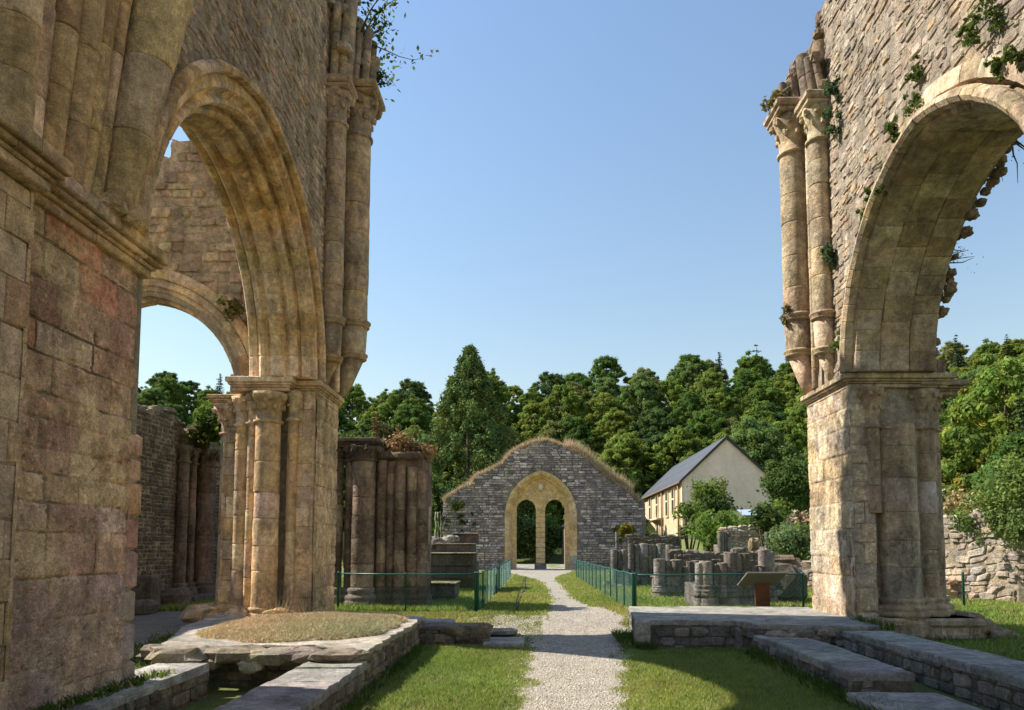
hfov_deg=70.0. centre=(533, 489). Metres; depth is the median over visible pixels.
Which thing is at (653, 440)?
broadleaf tree
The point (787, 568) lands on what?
fallen drum
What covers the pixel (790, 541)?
shrub
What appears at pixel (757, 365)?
broadleaf tree
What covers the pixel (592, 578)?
chain link fence
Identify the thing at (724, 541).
pier stump
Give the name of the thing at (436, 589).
stone block
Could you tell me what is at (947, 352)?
broadleaf tree
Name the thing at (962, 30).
ivy tuft
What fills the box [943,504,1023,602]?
boundary wall
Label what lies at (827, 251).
ivy tuft
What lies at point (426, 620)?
paving slab
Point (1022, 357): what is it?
broadleaf tree
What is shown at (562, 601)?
gravel path
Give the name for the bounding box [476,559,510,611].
chain link fence
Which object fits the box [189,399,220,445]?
ivy bush
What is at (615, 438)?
broadleaf tree
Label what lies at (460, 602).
grass
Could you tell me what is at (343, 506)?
broadleaf tree
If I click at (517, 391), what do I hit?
broadleaf tree
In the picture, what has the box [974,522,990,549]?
ivy trail
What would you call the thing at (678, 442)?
broadleaf tree
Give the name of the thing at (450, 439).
broadleaf tree
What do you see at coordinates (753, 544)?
carved stone
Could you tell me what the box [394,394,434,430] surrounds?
broadleaf tree
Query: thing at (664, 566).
pier stump
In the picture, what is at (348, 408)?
broadleaf tree
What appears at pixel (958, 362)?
conifer tree
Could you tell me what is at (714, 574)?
chain link fence
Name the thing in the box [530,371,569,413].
broadleaf tree
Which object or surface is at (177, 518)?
aisle wall
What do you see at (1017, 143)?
twig
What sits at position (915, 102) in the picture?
ivy tuft
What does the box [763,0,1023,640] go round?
nave arcade
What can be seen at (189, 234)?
transverse arch
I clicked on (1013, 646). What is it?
grass
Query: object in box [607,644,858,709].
grass
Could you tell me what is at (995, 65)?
ivy tuft
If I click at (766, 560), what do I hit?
pier stump
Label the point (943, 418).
broadleaf tree
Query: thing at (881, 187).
ivy tuft
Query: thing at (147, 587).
stone block
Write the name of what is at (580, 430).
broadleaf tree
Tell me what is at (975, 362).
broadleaf tree
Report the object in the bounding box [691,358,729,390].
broadleaf tree
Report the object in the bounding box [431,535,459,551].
rubble
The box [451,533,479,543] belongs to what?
stone block
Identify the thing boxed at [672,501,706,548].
shrub
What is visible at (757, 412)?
broadleaf tree
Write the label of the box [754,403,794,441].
broadleaf tree
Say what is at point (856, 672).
channel wall
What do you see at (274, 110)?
nave arcade
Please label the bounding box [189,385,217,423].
broadleaf tree
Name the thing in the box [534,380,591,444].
broadleaf tree
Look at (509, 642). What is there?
flat slab
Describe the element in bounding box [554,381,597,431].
broadleaf tree
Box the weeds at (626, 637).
[611,625,661,650]
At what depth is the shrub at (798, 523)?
37.96 m
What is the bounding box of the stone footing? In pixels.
[431,560,478,588]
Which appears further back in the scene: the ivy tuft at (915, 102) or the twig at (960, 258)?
the twig at (960, 258)
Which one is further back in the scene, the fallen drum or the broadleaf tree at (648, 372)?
the broadleaf tree at (648, 372)
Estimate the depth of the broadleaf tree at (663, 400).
163.46 m
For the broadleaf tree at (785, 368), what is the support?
on the ground at (219, 695)
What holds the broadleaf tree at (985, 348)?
on the ground at (219, 695)
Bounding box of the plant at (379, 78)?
[376,68,391,87]
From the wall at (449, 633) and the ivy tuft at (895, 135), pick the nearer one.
the ivy tuft at (895, 135)
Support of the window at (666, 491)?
in the house
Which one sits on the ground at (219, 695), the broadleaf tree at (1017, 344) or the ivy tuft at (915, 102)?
the broadleaf tree at (1017, 344)
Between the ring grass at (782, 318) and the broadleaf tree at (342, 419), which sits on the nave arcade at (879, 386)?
the ring grass at (782, 318)
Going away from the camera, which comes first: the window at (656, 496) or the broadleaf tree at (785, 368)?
the window at (656, 496)
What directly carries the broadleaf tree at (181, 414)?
on the ground at (219, 695)
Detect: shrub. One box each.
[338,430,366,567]
[431,474,452,537]
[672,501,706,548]
[676,523,700,549]
[683,508,751,544]
[699,494,742,516]
[701,534,717,551]
[747,501,787,545]
[756,453,809,525]
[756,497,795,519]
[759,519,810,561]
[770,521,809,533]
[784,509,809,559]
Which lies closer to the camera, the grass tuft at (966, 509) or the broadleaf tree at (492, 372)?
the grass tuft at (966, 509)
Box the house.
[642,435,770,538]
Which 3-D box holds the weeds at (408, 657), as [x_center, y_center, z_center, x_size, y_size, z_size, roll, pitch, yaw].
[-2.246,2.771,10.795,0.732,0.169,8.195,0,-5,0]
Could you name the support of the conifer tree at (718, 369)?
on the ground at (219, 695)
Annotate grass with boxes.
[129,614,178,668]
[158,571,505,611]
[186,421,209,460]
[341,642,543,709]
[348,609,495,623]
[439,435,643,502]
[478,572,629,624]
[571,569,1023,612]
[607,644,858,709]
[760,81,792,111]
[770,598,1023,660]
[780,303,793,324]
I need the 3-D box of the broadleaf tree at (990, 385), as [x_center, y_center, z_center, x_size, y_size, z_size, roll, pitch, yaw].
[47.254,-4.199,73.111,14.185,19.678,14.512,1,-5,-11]
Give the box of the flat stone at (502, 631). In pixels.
[490,628,517,635]
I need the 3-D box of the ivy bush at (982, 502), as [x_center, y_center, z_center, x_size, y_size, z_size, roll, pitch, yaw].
[13.977,0.257,22.311,1.570,1.279,1.378,-2,-5,25]
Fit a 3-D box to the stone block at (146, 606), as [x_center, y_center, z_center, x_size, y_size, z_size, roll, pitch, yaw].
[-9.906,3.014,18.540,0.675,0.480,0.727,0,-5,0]
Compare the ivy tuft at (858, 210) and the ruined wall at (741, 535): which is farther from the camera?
the ruined wall at (741, 535)
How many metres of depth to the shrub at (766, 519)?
39.74 m
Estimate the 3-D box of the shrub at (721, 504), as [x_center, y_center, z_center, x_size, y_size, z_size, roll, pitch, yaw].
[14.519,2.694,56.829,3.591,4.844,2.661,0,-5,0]
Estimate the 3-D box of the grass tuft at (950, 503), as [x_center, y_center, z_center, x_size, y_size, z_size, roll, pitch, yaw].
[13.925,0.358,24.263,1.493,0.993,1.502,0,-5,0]
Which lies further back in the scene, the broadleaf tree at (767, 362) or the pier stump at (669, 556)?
the broadleaf tree at (767, 362)
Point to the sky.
(563, 185)
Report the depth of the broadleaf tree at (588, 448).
121.32 m
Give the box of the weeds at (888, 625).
[849,612,1000,642]
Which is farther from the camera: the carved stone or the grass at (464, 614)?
the carved stone
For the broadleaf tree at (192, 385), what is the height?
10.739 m
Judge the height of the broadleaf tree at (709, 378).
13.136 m
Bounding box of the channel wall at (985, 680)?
[842,631,1023,709]
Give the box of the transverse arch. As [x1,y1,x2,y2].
[142,139,248,393]
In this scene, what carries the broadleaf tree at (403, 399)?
on the ground at (219, 695)
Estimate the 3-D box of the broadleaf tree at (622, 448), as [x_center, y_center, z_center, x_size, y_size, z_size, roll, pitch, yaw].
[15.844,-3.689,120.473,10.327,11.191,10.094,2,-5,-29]
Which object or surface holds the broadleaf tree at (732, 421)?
on the ground at (219, 695)
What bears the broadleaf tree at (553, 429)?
on the ground at (219, 695)
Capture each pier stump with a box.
[610,549,627,585]
[615,532,618,549]
[628,543,665,585]
[650,559,689,597]
[666,545,679,559]
[684,552,754,606]
[686,560,699,581]
[713,531,730,553]
[755,549,777,602]
[759,532,780,552]
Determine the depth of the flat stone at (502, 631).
16.16 m
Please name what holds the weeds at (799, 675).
on the ground at (219, 695)
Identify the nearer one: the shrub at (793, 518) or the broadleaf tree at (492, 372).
the shrub at (793, 518)
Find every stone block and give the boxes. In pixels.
[132,575,160,605]
[134,599,159,614]
[160,588,193,606]
[430,581,460,602]
[431,552,477,578]
[435,543,476,551]
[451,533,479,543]
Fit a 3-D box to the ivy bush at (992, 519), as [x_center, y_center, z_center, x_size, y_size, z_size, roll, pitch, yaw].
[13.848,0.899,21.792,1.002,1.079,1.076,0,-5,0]
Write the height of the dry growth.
0.873 m
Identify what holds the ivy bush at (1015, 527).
attached to the boundary wall at (994, 570)
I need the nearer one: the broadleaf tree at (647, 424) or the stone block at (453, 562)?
the stone block at (453, 562)
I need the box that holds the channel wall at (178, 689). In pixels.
[58,663,209,709]
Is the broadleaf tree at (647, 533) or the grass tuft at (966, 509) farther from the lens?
the broadleaf tree at (647, 533)
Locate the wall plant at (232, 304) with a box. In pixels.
[215,291,244,321]
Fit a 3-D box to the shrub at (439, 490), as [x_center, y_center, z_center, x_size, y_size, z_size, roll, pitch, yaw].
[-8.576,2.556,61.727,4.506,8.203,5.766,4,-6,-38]
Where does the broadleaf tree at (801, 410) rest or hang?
on the ground at (219, 695)
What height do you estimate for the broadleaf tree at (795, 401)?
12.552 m
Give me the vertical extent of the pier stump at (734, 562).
1.692 m
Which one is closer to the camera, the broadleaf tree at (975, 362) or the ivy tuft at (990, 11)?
the ivy tuft at (990, 11)
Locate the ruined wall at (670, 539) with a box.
[625,533,684,548]
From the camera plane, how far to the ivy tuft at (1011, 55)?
9.90 m
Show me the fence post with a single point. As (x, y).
(963, 586)
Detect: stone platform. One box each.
[135,615,424,686]
[627,606,888,649]
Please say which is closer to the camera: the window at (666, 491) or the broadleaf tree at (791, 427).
the window at (666, 491)
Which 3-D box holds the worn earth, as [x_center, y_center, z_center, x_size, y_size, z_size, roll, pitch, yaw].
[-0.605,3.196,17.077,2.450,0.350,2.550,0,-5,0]
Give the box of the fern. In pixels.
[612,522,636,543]
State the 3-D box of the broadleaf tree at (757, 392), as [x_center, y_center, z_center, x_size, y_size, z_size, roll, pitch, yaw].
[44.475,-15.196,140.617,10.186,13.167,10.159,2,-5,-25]
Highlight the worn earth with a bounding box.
[466,614,545,640]
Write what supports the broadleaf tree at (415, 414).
on the ground at (219, 695)
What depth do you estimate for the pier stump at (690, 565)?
25.84 m
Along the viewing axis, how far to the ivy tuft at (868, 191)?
14.17 m
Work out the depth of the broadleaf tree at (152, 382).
182.31 m
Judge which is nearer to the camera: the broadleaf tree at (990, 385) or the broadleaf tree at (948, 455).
the broadleaf tree at (990, 385)
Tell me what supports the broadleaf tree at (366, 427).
on the ground at (219, 695)
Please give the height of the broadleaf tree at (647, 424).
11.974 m
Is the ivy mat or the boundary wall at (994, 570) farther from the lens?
the ivy mat
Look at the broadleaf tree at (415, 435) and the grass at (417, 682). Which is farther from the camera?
the broadleaf tree at (415, 435)
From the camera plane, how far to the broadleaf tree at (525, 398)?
164.84 m
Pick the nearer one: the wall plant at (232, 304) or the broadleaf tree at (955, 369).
the wall plant at (232, 304)
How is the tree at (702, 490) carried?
on the ground at (219, 695)
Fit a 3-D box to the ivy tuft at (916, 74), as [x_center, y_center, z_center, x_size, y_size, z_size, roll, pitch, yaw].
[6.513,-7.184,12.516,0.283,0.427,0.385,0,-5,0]
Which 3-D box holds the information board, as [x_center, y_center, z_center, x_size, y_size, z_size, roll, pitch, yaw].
[6.012,2.712,19.262,1.200,1.115,0.430,0,-5,0]
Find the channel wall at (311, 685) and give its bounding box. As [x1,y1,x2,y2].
[213,660,366,709]
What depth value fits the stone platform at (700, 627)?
14.57 m
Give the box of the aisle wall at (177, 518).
[131,404,220,602]
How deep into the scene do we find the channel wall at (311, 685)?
8.47 m
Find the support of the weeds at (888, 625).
on the ground at (219, 695)
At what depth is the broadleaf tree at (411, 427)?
142.01 m
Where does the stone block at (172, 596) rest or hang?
on the ground at (219, 695)
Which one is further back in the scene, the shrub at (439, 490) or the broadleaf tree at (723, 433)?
the broadleaf tree at (723, 433)
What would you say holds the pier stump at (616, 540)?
on the ground at (219, 695)
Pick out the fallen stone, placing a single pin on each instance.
(790, 559)
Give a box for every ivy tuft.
[819,242,836,270]
[821,74,842,103]
[822,105,842,138]
[828,329,839,349]
[854,207,865,226]
[863,187,871,202]
[873,165,887,196]
[883,114,897,135]
[889,130,900,142]
[901,92,922,116]
[904,54,923,81]
[954,25,974,46]
[961,0,1007,47]
[983,56,1004,82]
[1000,43,1023,72]
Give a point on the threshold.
(538, 569)
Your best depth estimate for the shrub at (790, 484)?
63.34 m
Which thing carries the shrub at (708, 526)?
on the ground at (219, 695)
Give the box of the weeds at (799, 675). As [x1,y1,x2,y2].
[740,644,914,709]
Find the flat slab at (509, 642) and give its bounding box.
[483,637,524,647]
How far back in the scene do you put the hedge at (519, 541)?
79.45 m
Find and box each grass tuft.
[942,487,978,514]
[955,492,990,513]
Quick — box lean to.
[737,508,757,524]
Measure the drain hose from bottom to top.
0.086 m
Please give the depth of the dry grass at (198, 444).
23.14 m
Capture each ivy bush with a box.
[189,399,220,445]
[964,479,1012,514]
[973,446,1023,518]
[980,504,1013,537]
[994,507,1023,550]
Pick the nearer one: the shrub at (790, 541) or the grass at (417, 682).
the grass at (417, 682)
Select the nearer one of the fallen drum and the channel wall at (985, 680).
the channel wall at (985, 680)
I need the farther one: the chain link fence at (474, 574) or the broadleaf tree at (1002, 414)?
the broadleaf tree at (1002, 414)
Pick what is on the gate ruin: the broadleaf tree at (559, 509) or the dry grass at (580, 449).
the dry grass at (580, 449)
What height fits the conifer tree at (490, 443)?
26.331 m
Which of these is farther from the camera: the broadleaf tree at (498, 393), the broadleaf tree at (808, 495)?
the broadleaf tree at (498, 393)
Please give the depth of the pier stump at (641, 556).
31.84 m
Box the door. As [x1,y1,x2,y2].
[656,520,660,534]
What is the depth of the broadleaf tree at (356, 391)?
167.12 m
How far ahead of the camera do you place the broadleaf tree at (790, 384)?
142.13 m
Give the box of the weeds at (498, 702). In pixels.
[358,645,863,709]
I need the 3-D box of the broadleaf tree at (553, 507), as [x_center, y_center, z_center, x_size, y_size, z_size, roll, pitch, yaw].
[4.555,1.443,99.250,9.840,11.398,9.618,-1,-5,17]
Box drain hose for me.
[516,577,525,609]
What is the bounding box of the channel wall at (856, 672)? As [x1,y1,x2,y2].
[753,635,914,692]
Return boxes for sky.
[138,0,1023,422]
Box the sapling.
[356,0,438,101]
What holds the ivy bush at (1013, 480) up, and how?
on the boundary wall at (994, 570)
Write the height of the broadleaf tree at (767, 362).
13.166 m
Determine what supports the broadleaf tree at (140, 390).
on the ground at (219, 695)
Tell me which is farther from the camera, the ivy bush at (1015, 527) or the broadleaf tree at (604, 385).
the broadleaf tree at (604, 385)
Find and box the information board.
[737,572,786,606]
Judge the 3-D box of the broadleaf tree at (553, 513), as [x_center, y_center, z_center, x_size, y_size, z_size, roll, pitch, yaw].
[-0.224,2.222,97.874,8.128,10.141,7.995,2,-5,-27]
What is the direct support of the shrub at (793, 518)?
on the ground at (219, 695)
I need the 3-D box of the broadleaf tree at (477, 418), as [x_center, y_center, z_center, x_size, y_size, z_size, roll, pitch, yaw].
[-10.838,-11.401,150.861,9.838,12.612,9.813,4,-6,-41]
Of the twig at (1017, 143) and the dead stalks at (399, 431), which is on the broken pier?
the dead stalks at (399, 431)
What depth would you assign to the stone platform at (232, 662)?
10.72 m
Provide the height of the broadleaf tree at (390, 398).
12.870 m
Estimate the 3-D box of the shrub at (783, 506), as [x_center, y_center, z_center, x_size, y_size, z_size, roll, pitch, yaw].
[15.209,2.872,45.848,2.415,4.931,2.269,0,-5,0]
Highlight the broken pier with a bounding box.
[333,438,432,606]
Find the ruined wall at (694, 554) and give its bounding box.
[668,547,757,568]
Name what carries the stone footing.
on the ground at (219, 695)
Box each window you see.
[648,497,651,521]
[655,494,658,517]
[665,490,668,517]
[671,487,674,515]
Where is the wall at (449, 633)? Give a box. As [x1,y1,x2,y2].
[419,622,492,644]
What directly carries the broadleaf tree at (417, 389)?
on the ground at (219, 695)
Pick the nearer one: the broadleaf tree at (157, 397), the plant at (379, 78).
the plant at (379, 78)
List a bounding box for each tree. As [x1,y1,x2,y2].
[137,387,169,405]
[138,382,143,399]
[144,371,189,405]
[147,373,192,422]
[160,403,193,426]
[175,380,201,414]
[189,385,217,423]
[215,373,224,393]
[338,383,373,434]
[338,407,354,434]
[342,396,369,430]
[343,398,350,419]
[343,490,344,516]
[351,399,404,436]
[351,418,393,439]
[370,389,401,422]
[382,389,405,423]
[388,403,432,435]
[390,377,435,420]
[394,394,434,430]
[402,425,422,433]
[403,425,427,441]
[417,343,548,560]
[424,413,452,432]
[433,450,465,483]
[442,466,461,484]
[444,429,463,450]
[463,374,518,427]
[474,410,482,424]
[476,368,512,424]
[503,385,523,424]
[509,387,557,435]
[509,426,528,446]
[512,400,557,441]
[521,500,561,539]
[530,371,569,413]
[533,420,574,442]
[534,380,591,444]
[534,500,564,533]
[552,501,563,517]
[553,372,594,419]
[553,416,600,458]
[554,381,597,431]
[573,440,599,459]
[580,392,628,443]
[582,377,627,418]
[587,354,627,407]
[588,407,646,459]
[596,448,643,496]
[599,429,652,487]
[602,435,656,491]
[615,372,672,436]
[625,366,660,404]
[626,374,666,418]
[626,409,678,456]
[635,433,682,482]
[642,377,689,433]
[645,425,707,485]
[645,510,650,536]
[663,361,705,408]
[666,353,710,387]
[667,391,710,451]
[677,408,730,453]
[686,476,730,517]
[687,383,746,434]
[689,367,731,416]
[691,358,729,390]
[707,428,732,443]
[710,416,739,444]
[712,352,727,404]
[726,369,768,415]
[728,350,774,397]
[729,415,808,522]
[731,401,785,456]
[739,378,787,421]
[742,358,776,393]
[744,345,765,403]
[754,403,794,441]
[769,359,801,404]
[771,416,807,460]
[773,373,803,422]
[779,393,807,440]
[782,401,807,448]
[784,451,809,531]
[799,446,808,507]
[937,340,974,369]
[939,412,957,452]
[940,353,1023,514]
[940,362,1017,491]
[940,366,972,407]
[940,366,997,421]
[940,442,957,484]
[942,419,985,479]
[948,335,968,372]
[965,353,1000,370]
[966,432,1023,508]
[972,338,1004,355]
[984,359,1003,369]
[994,338,1023,363]
[998,395,1020,433]
[999,334,1013,358]
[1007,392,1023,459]
[1017,353,1023,366]
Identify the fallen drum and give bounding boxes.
[775,563,807,602]
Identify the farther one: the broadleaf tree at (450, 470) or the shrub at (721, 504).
the broadleaf tree at (450, 470)
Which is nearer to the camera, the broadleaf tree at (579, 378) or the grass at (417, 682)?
the grass at (417, 682)
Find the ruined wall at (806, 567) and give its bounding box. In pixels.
[796,558,812,588]
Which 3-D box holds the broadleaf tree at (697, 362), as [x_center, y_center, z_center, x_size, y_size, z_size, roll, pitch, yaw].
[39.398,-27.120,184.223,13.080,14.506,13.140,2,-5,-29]
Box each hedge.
[517,519,532,557]
[529,515,562,562]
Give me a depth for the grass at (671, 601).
21.59 m
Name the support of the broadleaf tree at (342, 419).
on the ground at (219, 695)
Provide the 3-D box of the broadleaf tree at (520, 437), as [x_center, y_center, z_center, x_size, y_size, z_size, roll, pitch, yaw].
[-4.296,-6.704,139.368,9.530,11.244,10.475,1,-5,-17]
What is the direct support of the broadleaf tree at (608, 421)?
on the ground at (219, 695)
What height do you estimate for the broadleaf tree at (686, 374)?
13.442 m
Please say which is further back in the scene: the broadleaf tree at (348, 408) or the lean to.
the broadleaf tree at (348, 408)
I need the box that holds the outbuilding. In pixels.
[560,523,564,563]
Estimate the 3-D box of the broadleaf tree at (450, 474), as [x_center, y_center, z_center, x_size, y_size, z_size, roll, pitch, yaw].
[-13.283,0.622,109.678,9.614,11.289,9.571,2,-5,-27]
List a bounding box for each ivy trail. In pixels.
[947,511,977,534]
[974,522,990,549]
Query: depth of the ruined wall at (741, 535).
40.28 m
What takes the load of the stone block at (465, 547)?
on the stone block at (453, 562)
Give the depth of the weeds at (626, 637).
14.48 m
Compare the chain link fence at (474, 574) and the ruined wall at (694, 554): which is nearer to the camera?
the chain link fence at (474, 574)
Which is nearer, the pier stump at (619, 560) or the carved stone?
the carved stone
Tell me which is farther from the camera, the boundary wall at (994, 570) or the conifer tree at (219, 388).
the conifer tree at (219, 388)
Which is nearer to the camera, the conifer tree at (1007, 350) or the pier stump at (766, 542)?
the pier stump at (766, 542)
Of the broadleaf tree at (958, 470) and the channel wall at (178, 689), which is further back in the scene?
the broadleaf tree at (958, 470)
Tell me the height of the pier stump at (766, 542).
2.536 m
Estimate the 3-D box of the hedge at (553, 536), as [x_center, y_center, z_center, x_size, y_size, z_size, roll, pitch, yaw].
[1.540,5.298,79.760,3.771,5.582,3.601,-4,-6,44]
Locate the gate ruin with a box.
[442,440,645,569]
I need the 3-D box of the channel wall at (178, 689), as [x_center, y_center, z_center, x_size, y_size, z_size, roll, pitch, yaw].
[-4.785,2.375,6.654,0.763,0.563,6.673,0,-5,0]
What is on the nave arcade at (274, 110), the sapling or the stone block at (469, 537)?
the sapling
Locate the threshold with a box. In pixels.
[508,569,579,569]
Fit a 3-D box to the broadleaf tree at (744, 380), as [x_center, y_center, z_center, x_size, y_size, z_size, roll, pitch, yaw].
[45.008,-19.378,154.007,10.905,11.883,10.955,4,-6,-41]
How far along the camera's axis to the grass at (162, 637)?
12.51 m
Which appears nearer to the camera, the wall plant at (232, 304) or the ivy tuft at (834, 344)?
the ivy tuft at (834, 344)
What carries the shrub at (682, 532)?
on the ground at (219, 695)
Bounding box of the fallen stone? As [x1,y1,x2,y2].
[775,555,801,567]
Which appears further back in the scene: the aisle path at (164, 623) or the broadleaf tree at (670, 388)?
the broadleaf tree at (670, 388)
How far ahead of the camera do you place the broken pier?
20.47 m
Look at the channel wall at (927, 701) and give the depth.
8.81 m
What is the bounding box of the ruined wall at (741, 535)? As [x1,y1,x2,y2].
[719,525,794,564]
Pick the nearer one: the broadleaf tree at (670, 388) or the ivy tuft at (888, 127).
the ivy tuft at (888, 127)
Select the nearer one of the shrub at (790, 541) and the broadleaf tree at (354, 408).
the shrub at (790, 541)
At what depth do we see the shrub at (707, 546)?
45.77 m
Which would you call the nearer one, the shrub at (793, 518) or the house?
the shrub at (793, 518)
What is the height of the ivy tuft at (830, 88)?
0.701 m
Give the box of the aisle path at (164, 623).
[129,611,190,644]
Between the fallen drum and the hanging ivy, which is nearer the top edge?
the hanging ivy
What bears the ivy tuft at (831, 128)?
attached to the nave arcade at (879, 386)
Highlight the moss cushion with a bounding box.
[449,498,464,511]
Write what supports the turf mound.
on the stone platform at (232, 662)
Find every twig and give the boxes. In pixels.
[950,249,974,272]
[999,140,1023,181]
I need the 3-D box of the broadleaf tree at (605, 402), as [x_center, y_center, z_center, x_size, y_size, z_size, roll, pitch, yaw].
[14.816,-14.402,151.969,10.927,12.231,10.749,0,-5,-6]
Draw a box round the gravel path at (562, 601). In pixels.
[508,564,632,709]
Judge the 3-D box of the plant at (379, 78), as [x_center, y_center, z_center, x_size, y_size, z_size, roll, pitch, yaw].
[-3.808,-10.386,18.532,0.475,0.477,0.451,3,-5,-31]
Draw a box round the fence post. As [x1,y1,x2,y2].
[961,571,965,605]
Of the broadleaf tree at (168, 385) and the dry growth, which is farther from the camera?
the broadleaf tree at (168, 385)
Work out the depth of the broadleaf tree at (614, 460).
108.14 m
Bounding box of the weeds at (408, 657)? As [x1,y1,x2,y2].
[335,640,432,709]
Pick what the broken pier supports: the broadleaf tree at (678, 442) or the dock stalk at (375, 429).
the dock stalk at (375, 429)
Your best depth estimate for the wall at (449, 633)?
14.75 m
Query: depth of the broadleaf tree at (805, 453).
98.13 m
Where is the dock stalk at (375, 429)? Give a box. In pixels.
[372,413,382,437]
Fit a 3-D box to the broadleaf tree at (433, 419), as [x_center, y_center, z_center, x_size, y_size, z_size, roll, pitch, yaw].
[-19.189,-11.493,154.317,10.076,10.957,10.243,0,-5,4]
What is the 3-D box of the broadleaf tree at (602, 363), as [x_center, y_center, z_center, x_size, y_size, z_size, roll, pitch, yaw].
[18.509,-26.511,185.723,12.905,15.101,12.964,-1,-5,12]
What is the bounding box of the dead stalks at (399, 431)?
[382,424,419,450]
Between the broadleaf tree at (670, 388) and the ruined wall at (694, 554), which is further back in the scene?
the broadleaf tree at (670, 388)
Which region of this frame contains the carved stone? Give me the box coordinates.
[748,538,758,550]
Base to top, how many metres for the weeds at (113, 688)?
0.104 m
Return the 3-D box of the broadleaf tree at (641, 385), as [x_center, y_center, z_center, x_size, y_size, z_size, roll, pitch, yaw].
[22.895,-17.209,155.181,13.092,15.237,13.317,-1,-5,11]
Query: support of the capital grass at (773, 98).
on the nave arcade at (879, 386)
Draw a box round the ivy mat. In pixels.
[434,507,476,535]
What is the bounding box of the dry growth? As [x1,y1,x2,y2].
[378,431,437,462]
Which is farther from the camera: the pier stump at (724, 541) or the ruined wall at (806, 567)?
the pier stump at (724, 541)
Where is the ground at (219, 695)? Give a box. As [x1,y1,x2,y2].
[133,407,1021,709]
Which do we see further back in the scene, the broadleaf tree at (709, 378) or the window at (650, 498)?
the broadleaf tree at (709, 378)
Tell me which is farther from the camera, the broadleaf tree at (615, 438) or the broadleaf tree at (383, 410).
the broadleaf tree at (383, 410)
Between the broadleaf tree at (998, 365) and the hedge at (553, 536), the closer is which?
the hedge at (553, 536)
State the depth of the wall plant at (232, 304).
17.25 m
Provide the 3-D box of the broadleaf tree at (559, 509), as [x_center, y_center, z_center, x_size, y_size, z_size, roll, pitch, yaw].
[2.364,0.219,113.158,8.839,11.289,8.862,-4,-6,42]
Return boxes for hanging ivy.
[434,512,441,537]
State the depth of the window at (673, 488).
79.92 m
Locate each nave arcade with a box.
[0,0,385,709]
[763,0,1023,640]
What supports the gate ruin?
on the ground at (219, 695)
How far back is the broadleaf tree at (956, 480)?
91.63 m
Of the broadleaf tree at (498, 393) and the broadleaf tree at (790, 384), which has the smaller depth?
the broadleaf tree at (790, 384)
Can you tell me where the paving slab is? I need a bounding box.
[424,618,455,622]
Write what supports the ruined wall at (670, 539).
on the ground at (219, 695)
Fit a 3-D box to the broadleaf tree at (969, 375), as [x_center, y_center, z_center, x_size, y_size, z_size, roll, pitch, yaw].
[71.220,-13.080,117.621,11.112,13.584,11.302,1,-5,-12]
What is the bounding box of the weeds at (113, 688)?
[25,668,183,709]
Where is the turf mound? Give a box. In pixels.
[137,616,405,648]
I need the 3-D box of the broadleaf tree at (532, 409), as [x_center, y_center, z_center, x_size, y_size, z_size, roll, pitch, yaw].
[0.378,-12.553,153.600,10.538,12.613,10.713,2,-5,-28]
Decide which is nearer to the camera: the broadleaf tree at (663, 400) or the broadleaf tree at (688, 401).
the broadleaf tree at (688, 401)
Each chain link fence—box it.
[337,571,476,610]
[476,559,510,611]
[576,559,633,606]
[634,572,804,606]
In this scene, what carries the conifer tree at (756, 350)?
on the ground at (219, 695)
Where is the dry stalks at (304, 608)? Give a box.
[263,592,319,614]
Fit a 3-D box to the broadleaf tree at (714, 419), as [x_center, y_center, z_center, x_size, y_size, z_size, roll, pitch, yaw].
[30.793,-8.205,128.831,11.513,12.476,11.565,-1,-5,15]
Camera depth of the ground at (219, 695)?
10.85 m
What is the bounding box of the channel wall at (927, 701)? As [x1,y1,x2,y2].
[846,692,981,709]
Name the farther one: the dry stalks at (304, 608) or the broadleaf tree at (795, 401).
the broadleaf tree at (795, 401)

